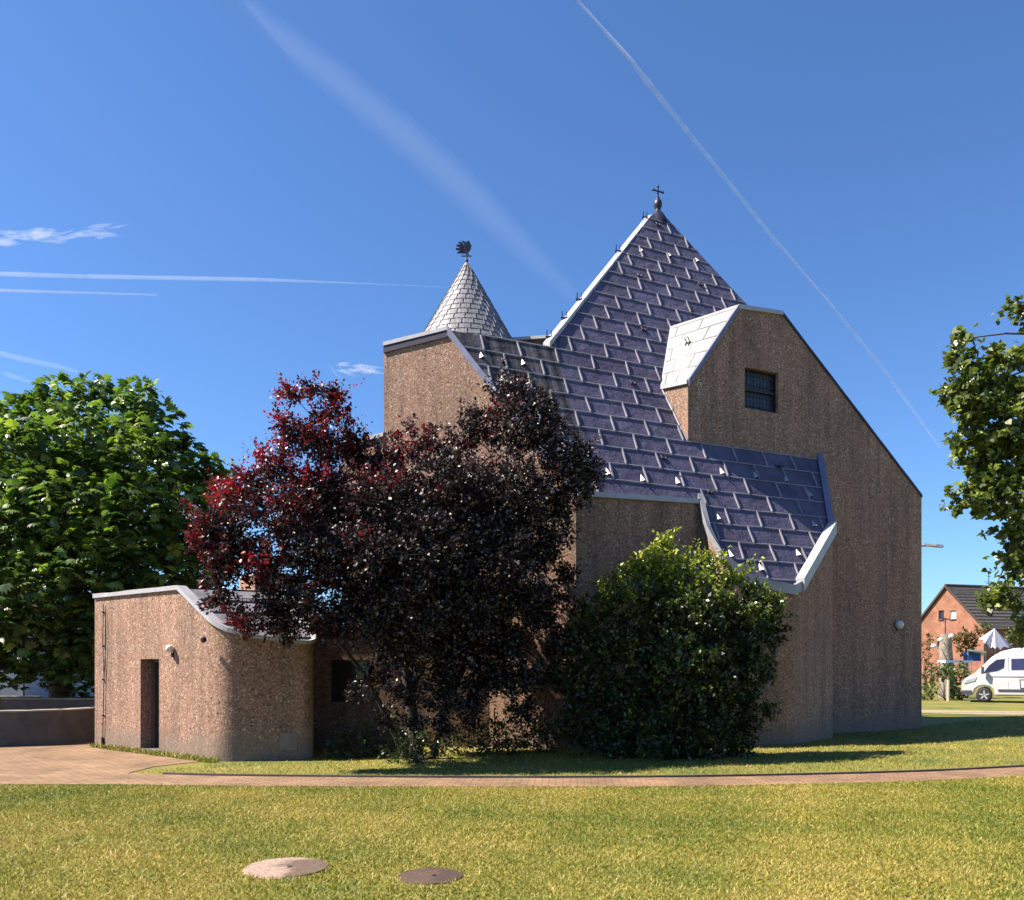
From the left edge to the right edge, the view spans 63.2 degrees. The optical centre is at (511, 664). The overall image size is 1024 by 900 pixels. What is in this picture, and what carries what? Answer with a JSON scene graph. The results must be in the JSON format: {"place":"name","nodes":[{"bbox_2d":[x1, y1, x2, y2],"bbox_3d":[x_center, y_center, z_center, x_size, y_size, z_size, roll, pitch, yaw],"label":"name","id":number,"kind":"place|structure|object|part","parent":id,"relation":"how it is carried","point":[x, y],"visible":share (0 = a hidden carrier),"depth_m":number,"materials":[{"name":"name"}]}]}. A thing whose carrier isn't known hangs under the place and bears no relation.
{"place":"outdoors","nodes":[
{"label":"outdoors","id":0,"kind":"place"},
{"bbox_2d":[0,605,94,697],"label":"white building","id":1,"kind":"structure","parent":0,"point":[34,689],"depth_m":40.52,"materials":[{"name":"metal"}]},
{"bbox_2d":[0,741,197,783],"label":"plaza paving","id":2,"kind":"structure","parent":0,"point":[77,763],"depth_m":14.66,"materials":[{"name":"stone"}]},
{"bbox_2d":[0,705,94,746],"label":"wall","id":3,"kind":"structure","parent":2,"relation":"on","point":[35,727],"depth_m":18.03,"materials":[{"name":"concrete"}]},
{"bbox_2d":[1,697,94,709],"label":"wall","id":4,"kind":"structure","parent":2,"relation":"on","point":[11,703],"depth_m":20.85,"materials":[{"name":"concrete"}]},
{"bbox_2d":[86,742,220,761],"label":"weeds","id":5,"kind":"object","parent":2,"relation":"on","point":[194,757],"visible":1,"depth_m":15.96,"materials":[{"name":"green plant"}]},
{"bbox_2d":[0,682,1023,899],"bbox_3d":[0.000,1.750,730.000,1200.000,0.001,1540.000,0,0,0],"label":"ground","id":6,"kind":"structure","parent":0,"point":[999,703],"depth_m":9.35,"materials":[{"name":"green plant"}]},
{"bbox_2d":[0,696,42,709],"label":"wall","id":7,"kind":"structure","parent":6,"relation":"on","point":[17,697],"depth_m":26.28,"materials":[{"name":"concrete"}]},
{"bbox_2d":[72,674,94,696],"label":"parked car","id":8,"kind":"object","parent":6,"relation":"on","point":[81,684],"visible":0.06,"depth_m":43.23,"materials":[{"name":"white paint"}]},
{"bbox_2d":[0,370,240,697],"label":"chestnut tree","id":9,"kind":"object","parent":6,"relation":"on","point":[69,514],"visible":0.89,"depth_m":20.44,"materials":[{"name":"green plant"}]},
{"bbox_2d":[93,573,315,761],"bbox_3d":[-6.613,-0.002,17.687,4.429,3.904,6.138,0,0,-17],"label":"church annex","id":10,"kind":"object","parent":6,"relation":"on","point":[176,669],"visible":0.83,"depth_m":15.55,"materials":[{"name":"concrete"}]},
{"bbox_2d":[151,659,158,747],"bbox_3d":[-6.997,0.783,16.613,0.587,1.794,0.471,0,0,0],"label":"door","id":11,"kind":"structure","parent":10,"relation":"in","point":[154,662],"depth_m":16.78,"materials":[{"name":"metal"}]},
{"bbox_2d":[242,857,329,878],"bbox_3d":[-1.939,1.741,7.152,0.717,0.018,0.721,0,0,0],"label":"manhole cover","id":12,"kind":"object","parent":6,"relation":"on","point":[277,868],"visible":0.98,"depth_m":7.12,"materials":[{"name":"concrete"}]},
{"bbox_2d":[313,709,432,758],"bbox_3d":[-2.625,1.431,15.790,2.266,1.149,1.085,0,0,-17],"label":"shrub","id":13,"kind":"object","parent":6,"relation":"on","point":[345,744],"visible":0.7,"depth_m":15.70,"materials":[{"name":"green plant"}]},
{"bbox_2d":[175,355,616,758],"bbox_3d":[-1.746,-1.923,15.189,7.418,7.589,4.825,0,0,0],"label":"purple leaf tree","id":14,"kind":"object","parent":6,"relation":"on","point":[410,587],"visible":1,"depth_m":14.32,"materials":[{"name":"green plant"}]},
{"bbox_2d":[306,615,489,746],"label":"link building","id":15,"kind":"structure","parent":6,"relation":"on","point":[334,669],"depth_m":17.70,"materials":[{"name":"brown concrete"}]},
{"bbox_2d":[331,660,369,701],"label":"window","id":16,"kind":"structure","parent":15,"relation":"in","point":[341,670],"depth_m":17.82,"materials":[{"name":"black glass"}]},
{"bbox_2d":[378,709,455,762],"bbox_3d":[-1.700,1.327,14.972,1.422,1.049,0.879,0,0,0],"label":"shrub","id":17,"kind":"object","parent":6,"relation":"on","point":[415,756],"visible":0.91,"depth_m":14.87,"materials":[{"name":"green plant"}]},
{"bbox_2d":[398,868,462,884],"bbox_3d":[-0.673,1.743,6.877,0.546,0.014,0.541,0,0,0],"label":"manhole cover","id":18,"kind":"object","parent":6,"relation":"on","point":[433,876],"visible":0.97,"depth_m":6.86,"materials":[{"name":"grey concrete"}]},
{"bbox_2d":[441,703,541,755],"bbox_3d":[-0.388,1.407,16.421,2.042,1.365,1.213,0,0,0],"label":"shrub","id":19,"kind":"object","parent":6,"relation":"on","point":[503,743],"visible":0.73,"depth_m":16.31,"materials":[{"name":"green plant"}]},
{"bbox_2d":[513,629,563,753],"bbox_3d":[0.510,0.577,16.769,1.160,2.755,1.057,0,0,15],"label":"climbing plant","id":20,"kind":"object","parent":6,"relation":"on","point":[540,737],"visible":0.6,"depth_m":16.67,"materials":[{"name":"green plant"}]},
{"bbox_2d":[162,764,1023,777],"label":"kerb edging","id":21,"kind":"object","parent":6,"relation":"on","point":[569,776],"visible":0.82,"depth_m":12.97,"materials":[{"name":"concrete"}]},
{"bbox_2d":[342,185,922,749],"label":"church","id":22,"kind":"structure","parent":6,"relation":"on","point":[704,401],"depth_m":19.70,"materials":[{"name":"concrete"}]},
{"bbox_2d":[745,369,775,412],"bbox_3d":[6.041,-6.696,20.412,1.033,1.049,0.524,0,0,0],"label":"window","id":23,"kind":"structure","parent":22,"relation":"in","point":[760,387],"depth_m":20.48,"materials":[{"name":"blue glass"}]},
{"bbox_2d":[541,526,798,760],"bbox_3d":[3.098,-0.259,15.474,5.209,4.924,2.762,0,0,0],"label":"green shrub","id":24,"kind":"object","parent":6,"relation":"on","point":[684,728],"visible":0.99,"depth_m":15.41,"materials":[{"name":"green plant"}]},
{"bbox_2d":[922,633,934,694],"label":"garden bush","id":25,"kind":"object","parent":6,"relation":"on","point":[927,659],"visible":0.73,"depth_m":45.88,"materials":[{"name":"green plant"}]},
{"bbox_2d":[922,543,943,547],"bbox_3d":[14.776,-1.316,30.000,1.510,6.132,0.280,0,0,0],"label":"street lamp","id":26,"kind":"object","parent":6,"relation":"on","point":[932,545],"visible":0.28,"depth_m":29.93,"materials":[{"name":"metal"}]},
{"bbox_2d":[931,618,953,697],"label":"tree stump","id":27,"kind":"object","parent":6,"relation":"on","point":[945,647],"visible":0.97,"depth_m":43.74,"materials":[{"name":"beige wood"}]},
{"bbox_2d":[922,660,972,699],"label":"garden hedge","id":28,"kind":"object","parent":6,"relation":"on","point":[946,671],"visible":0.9,"depth_m":40.92,"materials":[{"name":"green plant"}]},
{"bbox_2d":[947,678,949,700],"bbox_3d":[20.969,1.189,40.000,0.148,1.122,0.148,0,0,-23],"label":"wooden post","id":29,"kind":"object","parent":6,"relation":"on","point":[948,689],"visible":0.89,"depth_m":39.95,"materials":[{"name":"brown wood"}]},
{"bbox_2d":[952,624,988,695],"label":"bronze bush","id":30,"kind":"object","parent":6,"relation":"on","point":[966,637],"visible":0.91,"depth_m":46.86,"materials":[{"name":"brown plant"}]},
{"bbox_2d":[963,649,985,697],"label":"information sign","id":31,"kind":"object","parent":6,"relation":"on","point":[973,655],"visible":0.76,"depth_m":44.17,"materials":[{"name":"blue metal"}]},
{"bbox_2d":[929,295,1023,648],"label":"linden tree","id":32,"kind":"object","parent":6,"relation":"on","point":[968,390],"visible":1,"depth_m":11.59,"materials":[{"name":"green plant"}]},
{"bbox_2d":[962,648,1023,701],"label":"camper van","id":33,"kind":"object","parent":6,"relation":"on","point":[1001,673],"visible":1,"depth_m":38.25,"materials":[{"name":"white paint"}]},
{"bbox_3d":[22.243,0.050,38.386,0.842,0.640,0.092,0,0,29],"label":"cab window","id":34,"kind":"part","parent":33,"relation":"part of","materials":[{"name":"blue glass"}]},
{"bbox_3d":[23.451,-0.035,37.698,1.420,0.530,0.092,0,0,30],"label":"side window","id":35,"kind":"part","parent":33,"relation":"part of","materials":[{"name":"blue glass"}]},
{"bbox_2d":[979,628,1011,696],"bbox_3d":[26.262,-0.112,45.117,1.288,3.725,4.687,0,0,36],"label":"garden parasol","id":36,"kind":"object","parent":6,"relation":"on","point":[994,638],"visible":0.78,"depth_m":44.23,"materials":[{"name":"fabric"}]},
{"bbox_2d":[979,622,1023,688],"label":"garden bush","id":37,"kind":"object","parent":6,"relation":"on","point":[1010,637],"visible":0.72,"depth_m":49.96,"materials":[{"name":"green plant"}]},
{"bbox_2d":[0,0,1023,613],"label":"sky","id":38,"kind":"structure","parent":0,"point":[212,200],"materials":[{"name":"blue"}]},
{"bbox_2d":[128,767,1023,786],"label":"path","id":39,"kind":"structure","parent":0,"point":[149,779],"depth_m":12.53,"materials":[{"name":"brick"}]},
{"bbox_2d":[937,660,972,698],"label":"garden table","id":40,"kind":"object","parent":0,"point":[954,661],"visible":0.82,"depth_m":42.65,"materials":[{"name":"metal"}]},
{"bbox_2d":[922,574,1023,682],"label":"brick house","id":41,"kind":"structure","parent":0,"point":[955,604],"depth_m":81.20,"materials":[{"name":"red brick"}]},
{"bbox_2d":[938,610,943,619],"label":"window","id":42,"kind":"structure","parent":41,"relation":"in","point":[941,613],"depth_m":82.82,"materials":[{"name":"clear glass"}]},
{"bbox_2d":[950,610,955,619],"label":"window","id":43,"kind":"structure","parent":41,"relation":"in","point":[953,613],"depth_m":81.40,"materials":[{"name":"white glass"}]},
{"bbox_2d":[922,710,1023,715],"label":"gravel track","id":44,"kind":"structure","parent":0,"point":[976,712],"depth_m":30.26,"materials":[{"name":"beige gravel"}]}
]}

